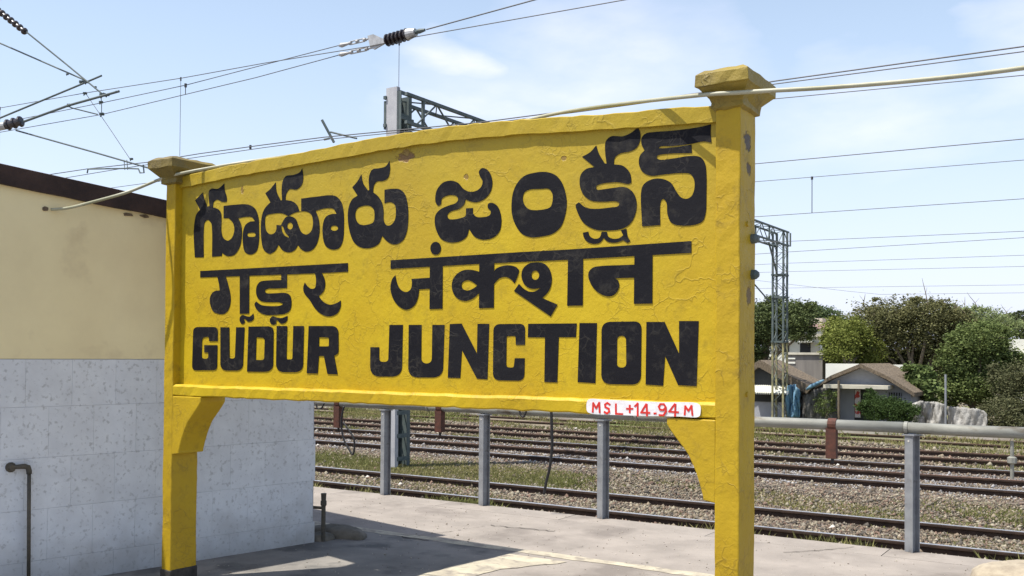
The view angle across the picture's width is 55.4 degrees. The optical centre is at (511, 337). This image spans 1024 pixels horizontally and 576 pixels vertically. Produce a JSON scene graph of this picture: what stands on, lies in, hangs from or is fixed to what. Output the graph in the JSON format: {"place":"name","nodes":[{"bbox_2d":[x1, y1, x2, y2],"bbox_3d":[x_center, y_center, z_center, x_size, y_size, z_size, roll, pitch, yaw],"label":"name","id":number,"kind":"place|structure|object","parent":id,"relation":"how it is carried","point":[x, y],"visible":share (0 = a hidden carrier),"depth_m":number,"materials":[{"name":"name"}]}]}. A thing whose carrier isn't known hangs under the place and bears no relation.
{"place":"outdoors","nodes":[
{"label":"outdoors","id":0,"kind":"place"},
{"bbox_2d":[321,119,356,142],"bbox_3d":[-3.364,-4.051,18.949,0.849,0.472,0.151,0,-1,33],"label":"line bracket","id":1,"kind":"object","parent":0,"point":[327,129],"visible":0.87,"depth_m":19.07,"materials":[{"name":"grey metal"}]},
{"bbox_2d":[0,0,1023,349],"label":"sky","id":2,"kind":"structure","parent":0,"point":[626,50],"materials":[{"name":"blue"}]},
{"bbox_2d":[112,75,1023,187],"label":"overhead wire","id":3,"kind":"object","parent":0,"point":[833,93],"visible":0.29,"depth_m":13.36,"materials":[{"name":"grey metal"}]},
{"bbox_2d":[314,370,1023,527],"bbox_3d":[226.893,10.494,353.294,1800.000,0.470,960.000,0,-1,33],"label":"ground","id":4,"kind":"structure","parent":0,"point":[951,518],"depth_m":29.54,"materials":[{"name":"green plant"}]},
{"bbox_2d":[0,8,147,172],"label":"cantilever mast","id":5,"kind":"object","parent":4,"relation":"on","point":[15,123],"visible":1,"depth_m":17.18,"materials":[{"name":"metal"}]},
{"bbox_2d":[0,55,337,132],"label":"overhead wire","id":6,"kind":"object","parent":5,"relation":"attached to","point":[179,95],"visible":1,"depth_m":15.91,"materials":[{"name":"grey metal"}]},
{"bbox_2d":[23,45,337,118],"bbox_3d":[-16.301,-4.235,22.970,32.896,0.316,0.012,0,-1,33],"label":"overhead wire","id":7,"kind":"object","parent":5,"relation":"attached to","point":[200,81],"visible":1,"depth_m":15.67,"materials":[{"name":"grey metal"}]},
{"bbox_2d":[338,28,425,56],"bbox_3d":[-1.843,-4.163,13.661,1.568,0.221,0.175,0,-1,33],"label":"string insulator","id":8,"kind":"object","parent":7,"relation":"attached to","point":[406,34],"visible":0.99,"depth_m":13.55,"materials":[{"name":"black ceramic"}]},
{"bbox_2d":[398,41,399,128],"bbox_3d":[-1.560,-3.486,13.440,0.023,1.220,0.023,0,-1,33],"label":"dropper wire","id":9,"kind":"object","parent":8,"relation":"hanging from","point":[398,97],"visible":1,"depth_m":13.43,"materials":[{"name":"grey metal"}]},
{"bbox_2d":[426,0,534,29],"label":"overhead wire","id":10,"kind":"object","parent":8,"relation":"attached to","point":[480,14],"visible":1,"depth_m":12.73,"materials":[{"name":"grey metal"}]},
{"bbox_2d":[1,0,623,107],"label":"overhead wire","id":11,"kind":"object","parent":5,"relation":"attached to","point":[337,51],"visible":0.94,"depth_m":14.00,"materials":[{"name":"grey metal"}]},
{"bbox_2d":[180,77,181,118],"bbox_3d":[-5.414,-3.614,15.918,0.023,1.290,0.023,0,-1,33],"label":"dropper wire","id":12,"kind":"object","parent":11,"relation":"hanging from","point":[180,97],"visible":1,"depth_m":15.92,"materials":[{"name":"grey metal"}]},
{"bbox_2d":[51,46,1023,174],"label":"overhead wire","id":13,"kind":"object","parent":5,"relation":"attached to","point":[551,112],"visible":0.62,"depth_m":12.41,"materials":[{"name":"grey metal"}]},
{"bbox_2d":[66,51,1023,177],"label":"overhead wire","id":14,"kind":"object","parent":5,"relation":"attached to","point":[609,107],"visible":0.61,"depth_m":11.66,"materials":[{"name":"grey metal"}]},
{"bbox_2d":[383,86,790,467],"bbox_3d":[4.603,-0.644,32.913,1.365,9.151,27.630,0,-1,33],"label":"portal gantry","id":15,"kind":"object","parent":4,"relation":"on","point":[400,436],"visible":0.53,"depth_m":22.48,"materials":[{"name":"metal"}]},
{"bbox_2d":[756,280,975,294],"bbox_3d":[8.988,-3.778,43.639,42.740,4.521,0.012,0,-1,33],"label":"overhead wire","id":16,"kind":"object","parent":15,"relation":"attached to","point":[882,294],"visible":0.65,"depth_m":39.74,"materials":[{"name":"grey metal"}]},
{"bbox_2d":[755,285,984,288],"bbox_3d":[4.009,-2.170,46.207,53.994,0.814,0.012,0,-1,33],"label":"overhead wire","id":17,"kind":"object","parent":15,"relation":"attached to","point":[887,286],"visible":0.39,"depth_m":38.98,"materials":[{"name":"grey metal"}]},
{"bbox_2d":[755,255,1020,264],"bbox_3d":[1.916,-2.428,38.048,50.101,0.193,0.012,0,-1,33],"label":"overhead wire","id":18,"kind":"object","parent":15,"relation":"attached to","point":[893,259],"visible":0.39,"depth_m":31.34,"materials":[{"name":"grey metal"}]},
{"bbox_2d":[755,160,1021,181],"bbox_3d":[-1.403,-3.274,25.102,43.921,0.242,0.012,0,-1,33],"label":"overhead wire","id":19,"kind":"object","parent":15,"relation":"hanging from","point":[892,170],"visible":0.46,"depth_m":19.34,"materials":[{"name":"grey metal"}]},
{"bbox_2d":[757,231,1022,242],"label":"overhead wire","id":20,"kind":"object","parent":15,"relation":"attached to","point":[895,236],"visible":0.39,"depth_m":24.39,"materials":[{"name":"grey metal"}]},
{"bbox_2d":[759,266,1023,272],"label":"overhead wire","id":21,"kind":"object","parent":15,"relation":"attached to","point":[890,269],"visible":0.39,"depth_m":34.31,"materials":[{"name":"grey metal"}]},
{"bbox_2d":[761,237,1023,253],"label":"overhead wire","id":22,"kind":"object","parent":15,"relation":"attached to","point":[893,245],"visible":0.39,"depth_m":24.63,"materials":[{"name":"grey metal"}]},
{"bbox_2d":[313,492,973,575],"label":"platform","id":23,"kind":"structure","parent":4,"relation":"on","point":[574,538],"depth_m":8.22,"materials":[{"name":"grey concrete"}]},
{"bbox_2d":[0,163,314,575],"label":"station building","id":24,"kind":"structure","parent":23,"relation":"on","point":[82,323],"depth_m":6.98,"materials":[{"name":"white paint"}]},
{"bbox_2d":[5,462,31,575],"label":"wall pipe","id":25,"kind":"object","parent":24,"relation":"attached to","point":[10,466],"depth_m":6.55,"materials":[{"name":"black metal"}]},
{"bbox_2d":[103,531,521,575],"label":"pavement","id":26,"kind":"structure","parent":23,"relation":"on","point":[356,557],"depth_m":7.58,"materials":[{"name":"grey concrete"}]},
{"bbox_2d":[313,493,326,541],"bbox_3d":[-1.649,1.527,8.316,0.150,0.410,0.050,0,-1,24],"label":"pipe stub","id":27,"kind":"object","parent":26,"relation":"on","point":[323,504],"visible":0.95,"depth_m":8.28,"materials":[{"name":"grey metal"}]},
{"bbox_2d":[314,531,334,541],"bbox_3d":[-1.662,1.708,8.397,0.268,0.077,0.214,0,-1,33],"label":"cement lump","id":28,"kind":"object","parent":26,"relation":"on","point":[328,536],"visible":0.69,"depth_m":8.33,"materials":[{"name":"grey concrete"}]},
{"bbox_2d":[314,523,366,539],"bbox_3d":[-1.512,1.698,8.572,0.624,0.108,0.337,0,-1,33],"label":"cement lump","id":29,"kind":"object","parent":26,"relation":"on","point":[343,531],"visible":0.77,"depth_m":8.43,"materials":[{"name":"grey concrete"}]},
{"bbox_2d":[419,554,564,575],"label":"painted line","id":30,"kind":"object","parent":26,"relation":"on","point":[474,568],"visible":1,"depth_m":7.39,"materials":[{"name":"beige paint"}]},
{"bbox_2d":[208,531,658,575],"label":"grit","id":31,"kind":"object","parent":23,"relation":"on","point":[385,554],"visible":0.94,"depth_m":7.45,"materials":[{"name":"gravel"}]},
{"bbox_2d":[148,64,775,575],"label":"station name board","id":32,"kind":"object","parent":23,"relation":"on","point":[604,264],"visible":1,"depth_m":5.38,"materials":[{"name":"yellow paint"}]},
{"bbox_2d":[51,65,1023,210],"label":"overhead cable","id":33,"kind":"object","parent":32,"relation":"attached to","point":[872,84],"visible":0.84,"depth_m":4.52,"materials":[{"name":"metal"}]},
{"bbox_2d":[313,521,714,575],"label":"painted line","id":34,"kind":"object","parent":23,"relation":"on","point":[644,567],"visible":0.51,"depth_m":7.85,"materials":[{"name":"beige paint"}]},
{"bbox_2d":[313,489,965,575],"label":"grit","id":35,"kind":"object","parent":23,"relation":"on","point":[590,531],"visible":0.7,"depth_m":8.67,"materials":[{"name":"gravel"}]},
{"bbox_2d":[970,559,1023,575],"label":"sand heap","id":36,"kind":"object","parent":23,"relation":"on","point":[1006,568],"visible":1,"depth_m":6.95,"materials":[{"name":"beige sand"}]},
{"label":"platform wall","id":37,"kind":"structure","parent":23,"relation":"attached to","visible":0},
{"bbox_2d":[313,487,998,566],"bbox_3d":[-0.718,1.835,10.438,32.992,0.121,0.350,0,-1,33],"label":"platform coping","id":38,"kind":"object","parent":37,"relation":"on","point":[933,557],"visible":0.2,"depth_m":9.08,"materials":[{"name":"grey concrete"}]},
{"bbox_2d":[379,409,391,494],"bbox_3d":[-1.436,1.298,11.086,0.110,0.968,0.120,1,-1,-37],"label":"steel post","id":39,"kind":"object","parent":38,"relation":"on","point":[385,474],"visible":1,"depth_m":11.08,"materials":[{"name":"grey metal"}]},
{"bbox_2d":[477,414,491,505],"bbox_3d":[-0.294,1.293,10.353,0.110,0.968,0.120,1,-1,-37],"label":"steel post","id":40,"kind":"object","parent":38,"relation":"on","point":[484,459],"visible":0.99,"depth_m":10.35,"materials":[{"name":"grey metal"}]},
{"bbox_2d":[595,419,611,518],"bbox_3d":[0.896,1.288,9.589,0.110,0.968,0.120,1,-1,-37],"label":"steel post","id":41,"kind":"object","parent":38,"relation":"on","point":[602,468],"visible":1,"depth_m":9.58,"materials":[{"name":"grey metal"}]},
{"bbox_2d":[902,433,922,552],"bbox_3d":[3.301,1.279,8.045,0.110,0.968,0.120,1,-1,-29],"label":"steel post","id":42,"kind":"object","parent":38,"relation":"on","point":[912,493],"visible":1,"depth_m":8.04,"materials":[{"name":"grey metal"}]},
{"bbox_2d":[314,401,1023,438],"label":"pipe railing","id":43,"kind":"object","parent":42,"relation":"on","point":[905,427],"depth_m":8.44,"materials":[{"name":"metal"}]},
{"bbox_2d":[333,402,342,430],"bbox_3d":[-2.041,0.903,11.489,0.086,0.385,0.109,0,-1,33],"label":"rusty clamp","id":44,"kind":"object","parent":43,"relation":"attached to","point":[337,410],"visible":0.78,"depth_m":11.45,"materials":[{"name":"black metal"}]},
{"bbox_2d":[340,406,354,454],"bbox_3d":[-1.902,1.075,11.301,0.230,0.563,0.023,0,-1,33],"label":"hose","id":45,"kind":"object","parent":43,"relation":"hanging from","point":[350,432],"visible":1,"depth_m":11.31,"materials":[{"name":"black rubber"}]},
{"bbox_2d":[435,407,444,435],"bbox_3d":[-0.786,0.888,10.684,0.086,0.365,0.109,0,-1,33],"label":"rusty clamp","id":46,"kind":"object","parent":43,"relation":"attached to","point":[439,420],"visible":0.79,"depth_m":10.65,"materials":[{"name":"brown metal"}]},
{"bbox_2d":[543,412,553,494],"bbox_3d":[0.363,1.147,9.786,0.120,0.858,0.030,0,-1,33],"label":"hose","id":47,"kind":"object","parent":43,"relation":"hanging from","point":[551,454],"visible":0.94,"depth_m":9.76,"materials":[{"name":"black rubber"}]},
{"bbox_2d":[825,418,837,462],"bbox_3d":[2.759,0.884,8.408,0.086,0.385,0.109,0,-1,33],"label":"rusty clamp","id":48,"kind":"object","parent":43,"relation":"attached to","point":[831,443],"visible":0.97,"depth_m":8.37,"materials":[{"name":"brown metal"}]},
{"bbox_2d":[1007,441,1016,478],"bbox_3d":[3.926,0.958,7.657,0.065,0.295,0.065,0,-1,10],"label":"drain cock","id":49,"kind":"object","parent":43,"relation":"attached to","point":[1011,459],"visible":1,"depth_m":7.64,"materials":[{"name":"metal"}]},
{"bbox_2d":[314,407,1023,448],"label":"railway track","id":50,"kind":"structure","parent":4,"relation":"on","point":[845,438],"depth_m":30.99,"materials":[{"name":"metal"}]},
{"bbox_2d":[316,422,1023,549],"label":"ballast bed","id":51,"kind":"object","parent":4,"relation":"on","point":[935,473],"depth_m":20.14,"materials":[{"name":"grey gravel"}]},
{"bbox_2d":[313,466,1023,560],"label":"railway track","id":52,"kind":"structure","parent":51,"relation":"on","point":[900,544],"depth_m":14.75,"materials":[{"name":"rusty steel"}]},
{"bbox_2d":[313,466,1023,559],"bbox_3d":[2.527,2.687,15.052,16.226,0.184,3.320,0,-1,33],"label":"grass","id":53,"kind":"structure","parent":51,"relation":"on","point":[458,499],"depth_m":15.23,"materials":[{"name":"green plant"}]},
{"bbox_2d":[314,427,1023,497],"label":"railway track","id":54,"kind":"structure","parent":51,"relation":"on","point":[945,488],"depth_m":22.04,"materials":[{"name":"rusty steel"}]},
{"bbox_2d":[314,417,1023,467],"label":"railway track","id":55,"kind":"structure","parent":51,"relation":"on","point":[895,451],"depth_m":26.81,"materials":[{"name":"rusty steel"}]},
{"bbox_2d":[314,413,1023,476],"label":"ballast","id":56,"kind":"structure","parent":51,"relation":"on","point":[884,460],"depth_m":27.12,"materials":[{"name":"gravel"}]},
{"bbox_2d":[314,430,1023,500],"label":"ballast","id":57,"kind":"structure","parent":51,"relation":"on","point":[991,486],"depth_m":22.04,"materials":[{"name":"gravel"}]},
{"bbox_2d":[315,437,1023,530],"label":"ballast","id":58,"kind":"structure","parent":51,"relation":"on","point":[653,487],"depth_m":17.93,"materials":[{"name":"gravel"}]},
{"bbox_2d":[315,447,1023,552],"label":"grass","id":59,"kind":"structure","parent":51,"relation":"on","point":[361,463],"depth_m":19.11,"materials":[{"name":"green plant"}]},
{"bbox_2d":[315,465,1023,560],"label":"ballast","id":60,"kind":"structure","parent":51,"relation":"on","point":[810,525],"depth_m":15.11,"materials":[{"name":"gravel"}]},
{"bbox_2d":[754,360,819,417],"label":"thatched hut","id":61,"kind":"object","parent":4,"relation":"on","point":[802,381],"visible":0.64,"depth_m":45.06,"materials":[{"name":"grey paint"}]},
{"bbox_2d":[755,394,784,401],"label":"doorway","id":62,"kind":"structure","parent":61,"relation":"in","point":[758,397],"depth_m":45.22,"materials":[{"name":"grey"}]},
{"bbox_2d":[785,384,800,417],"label":"tarpaulin","id":63,"kind":"object","parent":61,"relation":"hanging from","point":[792,400],"visible":1,"depth_m":43.59,"materials":[{"name":"blue plastic"}]},
{"bbox_2d":[806,379,823,389],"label":"tarpaulin","id":64,"kind":"object","parent":61,"relation":"attached to","point":[810,386],"visible":1,"depth_m":43.41,"materials":[{"name":"blue plastic"}]},
{"bbox_2d":[754,292,822,362],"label":"spreading tree","id":65,"kind":"object","parent":4,"relation":"on","point":[801,320],"visible":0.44,"depth_m":56.21,"materials":[{"name":"green plant"}]},
{"bbox_2d":[769,334,822,362],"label":"white house","id":66,"kind":"structure","parent":4,"relation":"on","point":[807,347],"depth_m":63.76,"materials":[{"name":"grey paint"}]},
{"bbox_2d":[799,340,813,352],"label":"window","id":67,"kind":"structure","parent":66,"relation":"in","point":[804,347],"depth_m":63.66,"materials":[{"name":"grey glass"}]},
{"bbox_2d":[788,352,830,379],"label":"block house","id":68,"kind":"structure","parent":4,"relation":"on","point":[811,364],"depth_m":52.66,"materials":[{"name":"grey concrete"}]},
{"bbox_2d":[802,388,836,418],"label":"net fence","id":69,"kind":"object","parent":4,"relation":"on","point":[808,409],"visible":0.59,"depth_m":43.81,"materials":[{"name":"grey metal"}]},
{"bbox_2d":[813,318,827,333],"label":"pink house","id":70,"kind":"structure","parent":4,"relation":"on","point":[821,320],"depth_m":75.17,"materials":[{"name":"tile"}]},
{"bbox_2d":[813,388,837,418],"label":"creeper","id":71,"kind":"object","parent":4,"relation":"on","point":[827,393],"visible":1,"depth_m":43.17,"materials":[{"name":"green plant"}]},
{"bbox_2d":[811,303,844,318],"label":"distant tree","id":72,"kind":"object","parent":4,"relation":"on","point":[826,311],"visible":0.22,"depth_m":86.17,"materials":[{"name":"green plant"}]},
{"bbox_2d":[837,381,839,419],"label":"wooden pole","id":73,"kind":"object","parent":4,"relation":"on","point":[838,399],"visible":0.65,"depth_m":42.76,"materials":[{"name":"brown wood"}]},
{"bbox_2d":[826,364,857,377],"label":"white hut","id":74,"kind":"object","parent":4,"relation":"on","point":[831,369],"visible":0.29,"depth_m":49.55,"materials":[{"name":"white paint"}]},
{"bbox_2d":[815,313,893,363],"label":"leafy bush","id":75,"kind":"object","parent":4,"relation":"on","point":[843,341],"visible":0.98,"depth_m":51.03,"materials":[{"name":"green plant"}]},
{"bbox_2d":[803,363,933,421],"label":"gabled hut","id":76,"kind":"object","parent":4,"relation":"on","point":[881,379],"visible":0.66,"depth_m":43.38,"materials":[{"name":"grey paint"}]},
{"bbox_2d":[854,389,873,420],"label":"doorway","id":77,"kind":"structure","parent":76,"relation":"in","point":[862,390],"depth_m":43.39,"materials":[{"name":"grey"}]},
{"bbox_2d":[889,392,901,399],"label":"window","id":78,"kind":"structure","parent":76,"relation":"in","point":[895,394],"depth_m":42.61,"materials":[{"name":"grey"}]},
{"bbox_2d":[853,388,924,422],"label":"leafy shrub","id":79,"kind":"object","parent":4,"relation":"on","point":[882,407],"visible":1,"depth_m":40.89,"materials":[{"name":"green plant"}]},
{"bbox_2d":[837,279,982,383],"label":"broad tree","id":80,"kind":"object","parent":4,"relation":"on","point":[925,329],"visible":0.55,"depth_m":51.62,"materials":[{"name":"green plant"}]},
{"bbox_2d":[900,361,950,401],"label":"broadleaf shrub","id":81,"kind":"object","parent":4,"relation":"on","point":[922,377],"visible":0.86,"depth_m":43.60,"materials":[{"name":"green plant"}]},
{"bbox_2d":[912,401,947,423],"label":"sheet fence","id":82,"kind":"object","parent":4,"relation":"on","point":[932,412],"visible":0.54,"depth_m":41.15,"materials":[{"name":"grey plastic"}]},
{"bbox_2d":[944,374,946,423],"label":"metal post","id":83,"kind":"object","parent":4,"relation":"on","point":[945,398],"visible":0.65,"depth_m":40.43,"materials":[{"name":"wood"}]},
{"bbox_2d":[947,406,987,425],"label":"sheet fence","id":84,"kind":"object","parent":4,"relation":"on","point":[964,416],"visible":0.58,"depth_m":40.22,"materials":[{"name":"grey plastic"}]},
{"bbox_2d":[929,314,1023,413],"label":"leafy tree","id":85,"kind":"object","parent":4,"relation":"on","point":[969,351],"visible":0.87,"depth_m":44.25,"materials":[{"name":"green plant"}]},
{"bbox_2d":[943,294,1023,405],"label":"feathery tree","id":86,"kind":"object","parent":4,"relation":"on","point":[979,311],"visible":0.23,"depth_m":59.53,"materials":[{"name":"green plant"}]},
{"bbox_2d":[975,356,1023,426],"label":"scrub bush","id":87,"kind":"object","parent":4,"relation":"on","point":[1009,414],"visible":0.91,"depth_m":40.97,"materials":[{"name":"green plant"}]},
{"bbox_2d":[999,309,1023,338],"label":"distant tree","id":88,"kind":"object","parent":4,"relation":"on","point":[1017,314],"visible":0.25,"depth_m":69.34,"materials":[{"name":"green plant"}]},
{"bbox_2d":[1009,339,1023,400],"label":"white house","id":89,"kind":"structure","parent":4,"relation":"on","point":[1018,343],"depth_m":55.23,"materials":[{"name":"grey"}]},
{"bbox_2d":[314,406,1023,440],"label":"path","id":90,"kind":"structure","parent":0,"point":[984,438],"depth_m":32.46,"materials":[{"name":"soil"}]},
{"bbox_2d":[755,139,1022,163],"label":"overhead wire","id":91,"kind":"object","parent":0,"point":[892,151],"visible":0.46,"depth_m":14.00,"materials":[{"name":"grey metal"}]},
{"bbox_3d":[6.215,-2.967,20.204,0.052,0.751,0.052,0,-1,33],"label":"dropper wire","id":92,"kind":"object","parent":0,"visible":0},
{"bbox_2d":[755,198,1023,216],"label":"overhead wire","id":93,"kind":"object","parent":92,"relation":"hanging from","point":[891,207],"visible":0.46,"depth_m":19.32,"materials":[{"name":"grey metal"}]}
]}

